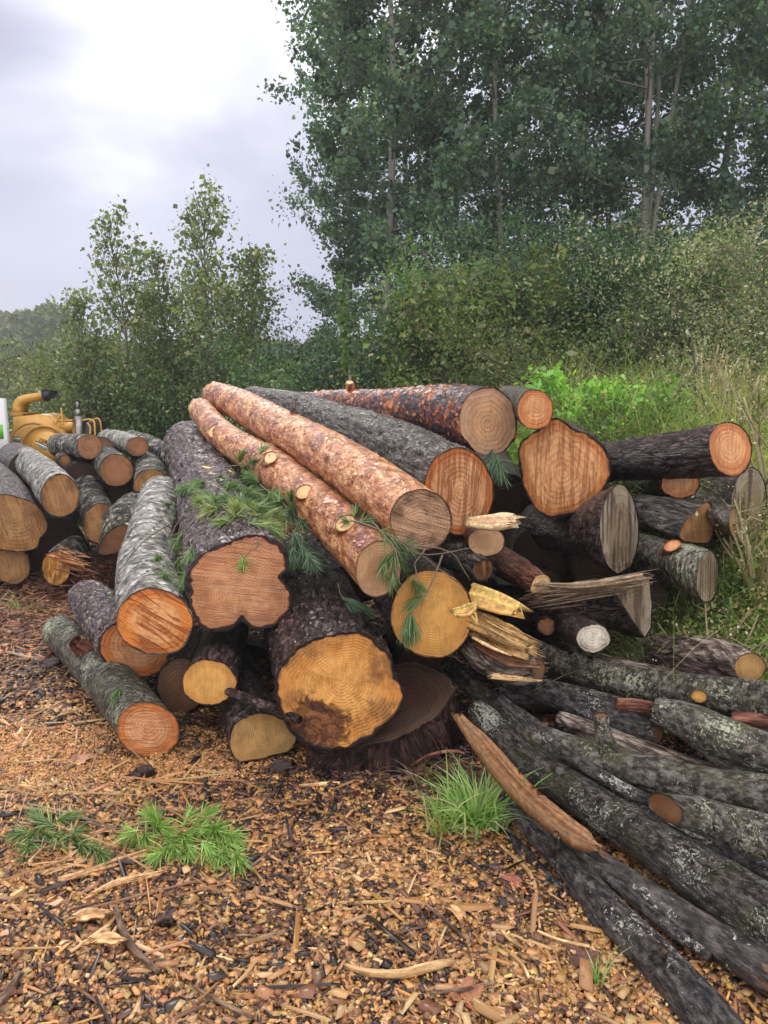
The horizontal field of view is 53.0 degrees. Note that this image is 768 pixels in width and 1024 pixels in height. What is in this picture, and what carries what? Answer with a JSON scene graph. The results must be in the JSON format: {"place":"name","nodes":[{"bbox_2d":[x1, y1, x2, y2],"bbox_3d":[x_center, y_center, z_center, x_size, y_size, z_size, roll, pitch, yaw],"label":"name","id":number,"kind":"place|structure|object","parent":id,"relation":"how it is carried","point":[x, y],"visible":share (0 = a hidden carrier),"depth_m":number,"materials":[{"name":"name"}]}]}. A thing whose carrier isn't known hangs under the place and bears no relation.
{"place":"outdoors","nodes":[
{"label":"outdoors","id":0,"kind":"place"},
{"bbox_2d":[0,394,766,1023],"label":"ground","id":1,"kind":"structure","parent":0,"point":[568,580],"depth_m":4.47,"materials":[{"name":"brown wood"}]},
{"bbox_2d":[0,550,30,583],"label":"oak log","id":2,"kind":"object","parent":1,"relation":"on","point":[15,567],"visible":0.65,"depth_m":6.12,"materials":[{"name":"brown wood"}]},
{"bbox_2d":[0,462,47,551],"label":"oak log","id":3,"kind":"object","parent":2,"relation":"on","point":[23,524],"visible":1,"depth_m":5.94,"materials":[{"name":"grey wood"}]},
{"bbox_2d":[15,447,79,516],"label":"birch log","id":4,"kind":"object","parent":3,"relation":"on","point":[53,485],"visible":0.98,"depth_m":5.86,"materials":[{"name":"grey wood"}]},
{"bbox_2d":[10,390,106,520],"bbox_3d":[-4.529,-0.753,10.645,1.208,1.847,1.288,0,10,0],"label":"wood chipper","id":5,"kind":"object","parent":1,"relation":"on","point":[35,430],"visible":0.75,"depth_m":10.49,"materials":[{"name":"yellow paint"}]},
{"bbox_2d":[1,554,117,608],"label":"brush heap","id":6,"kind":"object","parent":1,"relation":"on","point":[109,570],"visible":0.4,"depth_m":6.05,"materials":[{"name":"brown wood"}]},
{"bbox_2d":[40,535,99,586],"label":"splintered log","id":7,"kind":"object","parent":6,"relation":"on","point":[64,560],"visible":0.99,"depth_m":5.90,"materials":[{"name":"brown wood"}]},
{"bbox_2d":[1,800,126,867],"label":"pine sprig","id":8,"kind":"object","parent":1,"relation":"on","point":[69,817],"visible":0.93,"depth_m":2.73,"materials":[{"name":"green plant"}]},
{"bbox_2d":[35,278,140,452],"bbox_3d":[-4.995,-1.885,13.076,1.690,4.148,1.834,6,11,32],"label":"young poplar","id":9,"kind":"object","parent":1,"relation":"on","point":[76,304],"visible":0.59,"depth_m":12.79,"materials":[{"name":"green plant"}]},
{"bbox_2d":[74,475,111,544],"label":"birch log","id":10,"kind":"object","parent":1,"relation":"on","point":[93,506],"visible":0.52,"depth_m":6.11,"materials":[{"name":"grey wood"}]},
{"bbox_2d":[0,302,188,434],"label":"shrub","id":11,"kind":"object","parent":1,"relation":"on","point":[30,358],"visible":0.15,"depth_m":13.16,"materials":[{"name":"green plant"}]},
{"bbox_2d":[0,295,210,453],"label":"shrub","id":12,"kind":"object","parent":1,"relation":"on","point":[62,392],"visible":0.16,"depth_m":12.90,"materials":[{"name":"green plant"}]},
{"bbox_2d":[73,195,183,459],"bbox_3d":[-4.305,-2.507,12.932,1.889,5.396,1.659,0,10,0],"label":"young poplar","id":13,"kind":"object","parent":1,"relation":"on","point":[116,287],"visible":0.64,"depth_m":12.72,"materials":[{"name":"green plant"}]},
{"bbox_2d":[130,237,201,439],"bbox_3d":[-3.753,-2.333,13.564,1.543,4.822,1.392,0,10,0],"label":"young poplar","id":14,"kind":"object","parent":1,"relation":"on","point":[165,337],"visible":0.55,"depth_m":13.22,"materials":[{"name":"green plant"}]},
{"bbox_2d":[79,333,260,474],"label":"shrub","id":15,"kind":"object","parent":1,"relation":"on","point":[160,431],"visible":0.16,"depth_m":12.60,"materials":[{"name":"green plant"}]},
{"bbox_2d":[0,298,340,395],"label":"distant wood","id":16,"kind":"object","parent":1,"relation":"on","point":[8,322],"visible":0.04,"depth_m":84.23,"materials":[{"name":"green plant"}]},
{"bbox_2d":[156,630,202,713],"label":"shadowed log","id":17,"kind":"object","parent":1,"relation":"on","point":[172,697],"visible":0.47,"depth_m":3.85,"materials":[{"name":"brown wood"}]},
{"bbox_2d":[111,800,257,881],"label":"pine sprig","id":18,"kind":"object","parent":1,"relation":"on","point":[216,831],"visible":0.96,"depth_m":2.70,"materials":[{"name":"green plant"}]},
{"bbox_2d":[162,160,266,473],"bbox_3d":[-2.674,-2.744,12.766,1.889,5.674,1.815,-7,12,-34],"label":"young poplar","id":19,"kind":"object","parent":1,"relation":"on","point":[205,308],"visible":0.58,"depth_m":12.36,"materials":[{"name":"green plant"}]},
{"bbox_2d":[216,235,291,486],"bbox_3d":[-2.160,-2.378,13.016,1.512,4.434,1.538,-5,11,-27],"label":"young poplar","id":20,"kind":"object","parent":1,"relation":"on","point":[255,259],"visible":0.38,"depth_m":12.63,"materials":[{"name":"green plant"}]},
{"bbox_2d":[245,631,268,661],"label":"deep log","id":21,"kind":"object","parent":1,"relation":"on","point":[256,648],"visible":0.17,"depth_m":4.52,"materials":[{"name":"black wood"}]},
{"bbox_2d":[182,622,248,705],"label":"log","id":22,"kind":"object","parent":21,"relation":"on","point":[211,673],"visible":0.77,"depth_m":3.44,"materials":[{"name":"brown wood"}]},
{"bbox_2d":[219,647,296,761],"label":"ground log","id":23,"kind":"object","parent":1,"relation":"on","point":[252,733],"visible":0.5,"depth_m":3.35,"materials":[{"name":"beige wood"}]},
{"bbox_2d":[181,271,412,485],"bbox_3d":[-1.061,-1.950,11.880,3.754,3.601,3.482,6,12,33],"label":"shrub","id":24,"kind":"object","parent":1,"relation":"on","point":[274,302],"visible":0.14,"depth_m":11.92,"materials":[{"name":"green plant"}]},
{"bbox_2d":[0,642,613,857],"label":"dark litter","id":25,"kind":"object","parent":1,"relation":"on","point":[336,773],"visible":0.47,"depth_m":3.26,"materials":[{"name":"brown wood"}]},
{"bbox_2d":[199,318,440,488],"bbox_3d":[-0.752,-1.354,11.025,3.700,2.796,3.765,-3,10,-18],"label":"shrub","id":26,"kind":"object","parent":1,"relation":"on","point":[279,381],"visible":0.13,"depth_m":10.57,"materials":[{"name":"green plant"}]},
{"bbox_2d":[275,0,419,370],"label":"aspen tree","id":27,"kind":"object","parent":1,"relation":"on","point":[338,220],"visible":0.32,"depth_m":16.94,"materials":[{"name":"green plant"}]},
{"bbox_2d":[230,299,476,391],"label":"shrub","id":28,"kind":"object","parent":1,"relation":"on","point":[329,381],"visible":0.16,"depth_m":10.68,"materials":[{"name":"green plant"}]},
{"bbox_2d":[306,661,460,774],"bbox_3d":[0.008,0.951,3.486,0.688,0.406,0.576,0,10,0],"label":"stump slab","id":29,"kind":"object","parent":1,"relation":"on","point":[423,717],"depth_m":3.33,"materials":[{"name":"brown wood"}]},
{"bbox_2d":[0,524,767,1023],"bbox_3d":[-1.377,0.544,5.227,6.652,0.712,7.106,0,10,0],"label":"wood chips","id":30,"kind":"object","parent":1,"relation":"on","point":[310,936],"visible":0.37,"depth_m":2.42,"materials":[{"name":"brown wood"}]},
{"bbox_2d":[42,615,179,757],"bbox_3d":[-1.495,0.811,4.052,0.269,0.312,1.734,-6,12,-33],"label":"lichen log","id":31,"kind":"object","parent":30,"relation":"on","point":[140,718],"visible":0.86,"depth_m":3.55,"materials":[{"name":"grey wood"}]},
{"bbox_2d":[67,580,169,678],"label":"pine log","id":32,"kind":"object","parent":31,"relation":"on","point":[93,608],"visible":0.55,"depth_m":3.97,"materials":[{"name":"grey wood"}]},
{"bbox_2d":[264,533,405,750],"bbox_3d":[-0.406,0.595,4.384,0.569,0.619,2.522,-2,10,-10],"label":"great log","id":33,"kind":"object","parent":30,"relation":"on","point":[337,683],"visible":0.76,"depth_m":3.22,"materials":[{"name":"orange wood"}]},
{"bbox_2d":[163,421,293,631],"bbox_3d":[-1.217,-0.133,5.306,0.506,0.809,3.732,-3,10,-17],"label":"pine log","id":34,"kind":"object","parent":33,"relation":"on","point":[222,596],"visible":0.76,"depth_m":3.64,"materials":[{"name":"grey wood"}]},
{"bbox_2d":[114,475,192,655],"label":"birch log","id":35,"kind":"object","parent":34,"relation":"on","point":[154,616],"visible":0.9,"depth_m":3.62,"materials":[{"name":"grey wood"}]},
{"bbox_2d":[171,467,298,533],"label":"pine sprig","id":36,"kind":"object","parent":34,"relation":"on","point":[251,494],"visible":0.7,"depth_m":4.26,"materials":[{"name":"green plant"}]},
{"bbox_2d":[188,491,294,544],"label":"pine sprig","id":37,"kind":"object","parent":34,"relation":"on","point":[274,518],"visible":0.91,"depth_m":3.92,"materials":[{"name":"green plant"}]},
{"bbox_2d":[188,398,401,597],"bbox_3d":[-0.782,-0.304,4.943,0.303,0.779,3.790,-5,11,-25],"label":"crooked pine log","id":38,"kind":"object","parent":34,"relation":"on","point":[353,548],"visible":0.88,"depth_m":3.93,"materials":[{"name":"orange wood"}]},
{"bbox_2d":[201,381,451,549],"bbox_3d":[-0.657,-0.504,5.130,0.322,0.716,4.168,-4,11,-24],"label":"red pine log","id":39,"kind":"object","parent":38,"relation":"on","point":[387,493],"visible":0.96,"depth_m":3.84,"materials":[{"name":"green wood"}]},
{"bbox_2d":[311,533,371,601],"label":"deep log","id":40,"kind":"object","parent":33,"relation":"on","point":[361,595],"visible":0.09,"depth_m":4.62,"materials":[{"name":"black wood"}]},
{"bbox_2d":[366,516,471,658],"bbox_3d":[0.050,0.320,4.409,0.382,0.449,2.038,-2,10,-9],"label":"yellow pine log","id":41,"kind":"object","parent":40,"relation":"on","point":[444,630],"visible":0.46,"depth_m":3.46,"materials":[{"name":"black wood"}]},
{"bbox_2d":[336,500,473,600],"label":"pine sprig","id":42,"kind":"object","parent":41,"relation":"on","point":[392,577],"visible":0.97,"depth_m":3.29,"materials":[{"name":"green plant"}]},
{"bbox_2d":[421,533,495,582],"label":"broken dark log","id":43,"kind":"object","parent":41,"relation":"on","point":[479,567],"visible":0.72,"depth_m":3.67,"materials":[{"name":"brown wood"}]},
{"bbox_2d":[455,528,504,556],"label":"half round log","id":44,"kind":"object","parent":43,"relation":"on","point":[485,543],"visible":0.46,"depth_m":3.62,"materials":[{"name":"wood"}]},
{"bbox_2d":[244,386,494,535],"bbox_3d":[-0.444,-0.593,5.897,0.428,0.699,4.740,-4,10,-21],"label":"dark long log","id":45,"kind":"object","parent":44,"relation":"on","point":[457,478],"visible":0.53,"depth_m":3.96,"materials":[{"name":"grey wood"}]},
{"bbox_2d":[305,380,517,454],"bbox_3d":[-0.084,-0.795,5.806,0.377,0.397,3.738,-4,10,-20],"label":"scaly pine log","id":46,"kind":"object","parent":45,"relation":"on","point":[480,419],"visible":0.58,"depth_m":4.22,"materials":[{"name":"brown wood"}]},
{"bbox_2d":[497,686,730,717],"bbox_3d":[1.111,0.907,3.512,1.282,0.246,0.211,7,12,36],"label":"limb pole","id":47,"kind":"object","parent":30,"relation":"on","point":[522,701],"visible":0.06,"depth_m":3.75,"materials":[{"name":"grey wood"}]},
{"bbox_2d":[591,652,679,671],"bbox_3d":[1.345,0.759,3.450,0.853,0.108,0.148,6,11,32],"label":"limb pole","id":48,"kind":"object","parent":47,"relation":"on","point":[597,656],"visible":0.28,"depth_m":3.57,"materials":[{"name":"grey wood"}]},
{"bbox_2d":[640,634,766,679],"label":"log","id":49,"kind":"object","parent":48,"relation":"on","point":[728,658],"visible":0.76,"depth_m":3.29,"materials":[{"name":"grey wood"}]},
{"bbox_2d":[467,700,767,949],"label":"limb pole","id":50,"kind":"object","parent":30,"relation":"on","point":[714,883],"visible":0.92,"depth_m":2.51,"materials":[{"name":"grey wood"}]},
{"bbox_2d":[496,693,648,805],"bbox_3d":[0.724,0.912,2.949,0.082,0.150,0.869,-7,12,-34],"label":"limb pole","id":51,"kind":"object","parent":50,"relation":"on","point":[595,772],"visible":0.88,"depth_m":2.90,"materials":[{"name":"grey wood"}]},
{"bbox_2d":[514,712,767,813],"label":"limb pole","id":52,"kind":"object","parent":50,"relation":"on","point":[644,772],"visible":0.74,"depth_m":2.76,"materials":[{"name":"grey wood"}]},
{"bbox_2d":[647,792,767,860],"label":"limb pole","id":53,"kind":"object","parent":50,"relation":"on","point":[741,830],"visible":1,"depth_m":2.39,"materials":[{"name":"grey wood"}]},
{"bbox_2d":[498,787,745,1023],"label":"limb pole","id":54,"kind":"object","parent":30,"relation":"on","point":[685,989],"visible":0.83,"depth_m":2.19,"materials":[{"name":"grey wood"}]},
{"bbox_2d":[451,712,603,851],"bbox_3d":[0.465,0.941,2.739,0.102,0.190,0.794,-5,11,-29],"label":"split plank","id":55,"kind":"object","parent":54,"relation":"on","point":[535,803],"visible":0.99,"depth_m":2.67,"materials":[{"name":"brown wood"}]},
{"bbox_2d":[572,847,712,961],"bbox_3d":[0.740,1.187,2.437,0.038,0.057,0.677,-6,11,-29],"label":"limb pole","id":56,"kind":"object","parent":30,"relation":"on","point":[650,913],"visible":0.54,"depth_m":2.32,"materials":[{"name":"grey wood"}]},
{"bbox_2d":[584,850,767,996],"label":"limb pole","id":57,"kind":"object","parent":30,"relation":"on","point":[743,957],"visible":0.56,"depth_m":2.21,"materials":[{"name":"grey wood"}]},
{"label":"limb pole","id":58,"kind":"object","parent":30,"relation":"on","visible":0},
{"bbox_2d":[555,711,716,767],"bbox_3d":[0.994,0.939,3.027,0.697,0.142,0.127,7,12,36],"label":"limb pole","id":59,"kind":"object","parent":58,"relation":"on","point":[581,727],"visible":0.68,"depth_m":3.00,"materials":[{"name":"grey wood"}]},
{"bbox_2d":[486,677,667,744],"bbox_3d":[0.797,0.818,3.329,0.112,0.124,0.935,-7,12,-36],"label":"limb pole","id":60,"kind":"object","parent":59,"relation":"on","point":[588,707],"visible":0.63,"depth_m":3.19,"materials":[{"name":"grey wood"}]},
{"bbox_2d":[456,608,550,685],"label":"rotten log","id":61,"kind":"object","parent":60,"relation":"on","point":[492,644],"visible":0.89,"depth_m":3.33,"materials":[{"name":"brown wood"}]},
{"bbox_2d":[542,678,767,731],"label":"limb pole","id":62,"kind":"object","parent":60,"relation":"on","point":[607,697],"visible":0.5,"depth_m":3.25,"materials":[{"name":"grey wood"}]},
{"bbox_2d":[536,640,767,716],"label":"limb pole","id":63,"kind":"object","parent":62,"relation":"on","point":[724,696],"visible":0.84,"depth_m":3.18,"materials":[{"name":"grey wood"}]},
{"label":"limb pole","id":64,"kind":"object","parent":58,"relation":"on","visible":0},
{"bbox_2d":[649,697,767,773],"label":"limb pole","id":65,"kind":"object","parent":64,"relation":"on","point":[718,740],"visible":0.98,"depth_m":2.79,"materials":[{"name":"grey wood"}]},
{"bbox_2d":[256,0,529,363],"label":"aspen tree","id":66,"kind":"object","parent":1,"relation":"on","point":[353,163],"visible":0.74,"depth_m":15.11,"materials":[{"name":"green plant"}]},
{"bbox_2d":[267,0,532,334],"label":"aspen tree","id":67,"kind":"object","parent":1,"relation":"on","point":[303,202],"visible":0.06,"depth_m":20.49,"materials":[{"name":"green plant"}]},
{"bbox_2d":[302,0,571,346],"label":"aspen tree","id":68,"kind":"object","parent":1,"relation":"on","point":[515,56],"visible":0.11,"depth_m":16.78,"materials":[{"name":"green plant"}]},
{"bbox_2d":[285,250,595,391],"bbox_3d":[0.781,-2.038,10.852,4.112,2.866,3.495,0,10,0],"label":"shrub","id":69,"kind":"object","parent":1,"relation":"on","point":[393,317],"visible":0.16,"depth_m":9.92,"materials":[{"name":"green plant"}]},
{"bbox_2d":[364,747,568,843],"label":"grass tuft","id":70,"kind":"object","parent":1,"relation":"on","point":[480,800],"visible":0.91,"depth_m":2.81,"materials":[{"name":"green plant"}]},
{"bbox_2d":[332,220,606,388],"bbox_3d":[0.962,-2.088,9.708,3.481,2.922,2.844,5,11,29],"label":"shrub","id":71,"kind":"object","parent":1,"relation":"on","point":[423,289],"visible":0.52,"depth_m":9.21,"materials":[{"name":"green plant"}]},
{"bbox_2d":[350,225,620,373],"bbox_3d":[1.344,-2.580,10.830,3.502,3.065,3.668,0,10,0],"label":"shrub","id":72,"kind":"object","parent":1,"relation":"on","point":[415,263],"visible":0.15,"depth_m":9.99,"materials":[{"name":"green plant"}]},
{"bbox_2d":[401,0,624,321],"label":"aspen tree","id":73,"kind":"object","parent":1,"relation":"on","point":[522,106],"visible":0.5,"depth_m":14.75,"materials":[{"name":"green plant"}]},
{"bbox_2d":[391,269,668,386],"bbox_3d":[1.673,-1.788,9.219,3.192,2.149,3.288,0,10,0],"label":"shrub","id":74,"kind":"object","parent":1,"relation":"on","point":[457,346],"visible":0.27,"depth_m":8.67,"materials":[{"name":"green plant"}]},
{"bbox_2d":[437,311,643,445],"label":"shrub","id":75,"kind":"object","parent":1,"relation":"on","point":[503,357],"visible":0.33,"depth_m":8.34,"materials":[{"name":"green plant"}]},
{"bbox_2d":[528,637,563,681],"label":"deep log","id":76,"kind":"object","parent":1,"relation":"on","point":[554,676],"visible":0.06,"depth_m":3.90,"materials":[{"name":"black wood"}]},
{"bbox_2d":[489,569,654,637],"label":"torn log","id":77,"kind":"object","parent":76,"relation":"on","point":[622,603],"visible":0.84,"depth_m":3.61,"materials":[{"name":"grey wood"}]},
{"bbox_2d":[518,484,639,572],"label":"weathered log","id":78,"kind":"object","parent":77,"relation":"on","point":[601,529],"visible":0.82,"depth_m":3.81,"materials":[{"name":"grey wood"}]},
{"bbox_2d":[518,417,610,518],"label":"heart log","id":79,"kind":"object","parent":78,"relation":"on","point":[564,468],"visible":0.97,"depth_m":4.01,"materials":[{"name":"brown wood"}]},
{"bbox_2d":[499,386,552,429],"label":"thin birch log","id":80,"kind":"object","parent":79,"relation":"on","point":[533,408],"visible":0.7,"depth_m":3.89,"materials":[{"name":"brown wood"}]},
{"bbox_2d":[392,163,720,387],"bbox_3d":[2.558,-2.849,10.824,4.910,3.857,5.546,0,10,0],"label":"shrub","id":81,"kind":"object","parent":1,"relation":"on","point":[512,220],"visible":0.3,"depth_m":9.69,"materials":[{"name":"green plant"}]},
{"bbox_2d":[424,217,706,379],"bbox_3d":[2.540,-2.592,11.246,4.485,3.124,4.018,0,10,0],"label":"shrub","id":82,"kind":"object","parent":1,"relation":"on","point":[578,302],"visible":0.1,"depth_m":10.23,"materials":[{"name":"green plant"}]},
{"bbox_2d":[428,0,746,325],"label":"aspen tree","id":83,"kind":"object","parent":1,"relation":"on","point":[610,113],"visible":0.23,"depth_m":16.07,"materials":[{"name":"green plant"}]},
{"bbox_2d":[506,356,692,468],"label":"leafy plant","id":84,"kind":"object","parent":1,"relation":"on","point":[547,384],"visible":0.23,"depth_m":6.26,"materials":[{"name":"green plant"}]},
{"bbox_2d":[502,438,767,733],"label":"bank weeds","id":85,"kind":"object","parent":1,"relation":"on","point":[676,612],"visible":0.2,"depth_m":4.13,"materials":[{"name":"green plant"}]},
{"bbox_2d":[676,489,735,536],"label":"narrow ended log","id":86,"kind":"object","parent":85,"relation":"on","point":[720,514],"visible":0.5,"depth_m":3.93,"materials":[{"name":"grey wood"}]},
{"bbox_2d":[640,478,699,498],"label":"hidden orange log","id":87,"kind":"object","parent":86,"relation":"on","point":[674,488],"visible":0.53,"depth_m":4.47,"materials":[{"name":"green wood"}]},
{"bbox_2d":[602,422,751,481],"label":"dark spruce log","id":88,"kind":"object","parent":87,"relation":"on","point":[723,449],"visible":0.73,"depth_m":4.14,"materials":[{"name":"black wood"}]},
{"bbox_2d":[503,183,767,385],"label":"shrub","id":89,"kind":"object","parent":1,"relation":"on","point":[592,242],"visible":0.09,"depth_m":10.29,"materials":[{"name":"green plant"}]},
{"bbox_2d":[505,0,767,349],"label":"aspen tree","id":90,"kind":"object","parent":1,"relation":"on","point":[652,31],"visible":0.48,"depth_m":14.75,"materials":[{"name":"green plant"}]},
{"bbox_2d":[565,351,711,486],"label":"leafy plant","id":91,"kind":"object","parent":1,"relation":"on","point":[611,428],"visible":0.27,"depth_m":5.80,"materials":[{"name":"green plant"}]},
{"bbox_2d":[613,569,669,620],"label":"deep log","id":92,"kind":"object","parent":1,"relation":"on","point":[661,596],"visible":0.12,"depth_m":4.20,"materials":[{"name":"black wood"}]},
{"bbox_2d":[629,533,719,602],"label":"blotchy log","id":93,"kind":"object","parent":92,"relation":"on","point":[690,570],"visible":0.95,"depth_m":3.74,"materials":[{"name":"grey wood"}]},
{"bbox_2d":[631,493,713,542],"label":"grey barked log","id":94,"kind":"object","parent":93,"relation":"on","point":[675,518],"visible":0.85,"depth_m":4.08,"materials":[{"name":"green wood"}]},
{"bbox_2d":[540,183,767,397],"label":"shrub","id":95,"kind":"object","parent":1,"relation":"on","point":[672,315],"visible":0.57,"depth_m":8.26,"materials":[{"name":"green plant"}]},
{"bbox_2d":[555,198,767,385],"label":"shrub","id":96,"kind":"object","parent":1,"relation":"on","point":[679,281],"visible":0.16,"depth_m":9.25,"materials":[{"name":"green plant"}]},
{"bbox_2d":[600,191,767,403],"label":"shrub","id":97,"kind":"object","parent":1,"relation":"on","point":[757,290],"visible":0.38,"depth_m":8.36,"materials":[{"name":"green plant"}]},
{"bbox_2d":[632,0,767,364],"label":"aspen tree","id":98,"kind":"object","parent":1,"relation":"on","point":[759,161],"visible":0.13,"depth_m":16.26,"materials":[{"name":"green plant"}]},
{"bbox_2d":[638,0,767,365],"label":"aspen tree","id":99,"kind":"object","parent":1,"relation":"on","point":[757,115],"visible":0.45,"depth_m":14.30,"materials":[{"name":"green plant"}]},
{"bbox_2d":[689,470,767,633],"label":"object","id":100,"kind":"object","parent":1,"relation":"on","point":[742,535],"visible":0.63,"depth_m":4.05,"materials":[{"name":"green plant"}]},
{"bbox_2d":[699,467,766,543],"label":"weathered log","id":101,"kind":"object","parent":1,"relation":"on","point":[752,489],"visible":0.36,"depth_m":4.39,"materials":[{"name":"grey wood"}]},
{"bbox_2d":[0,0,767,370],"label":"sky","id":102,"kind":"structure","parent":0,"point":[101,101],"materials":[{"name":"white"}]},
{"bbox_2d":[553,612,610,652],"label":"white ended log","id":103,"kind":"object","parent":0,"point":[584,633],"visible":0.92,"depth_m":3.31,"materials":[{"name":"black wood"}]},
{"bbox_2d":[442,311,767,539],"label":"tall grass","id":104,"kind":"structure","parent":0,"point":[702,419],"depth_m":6.22,"materials":[{"name":"green plant"}]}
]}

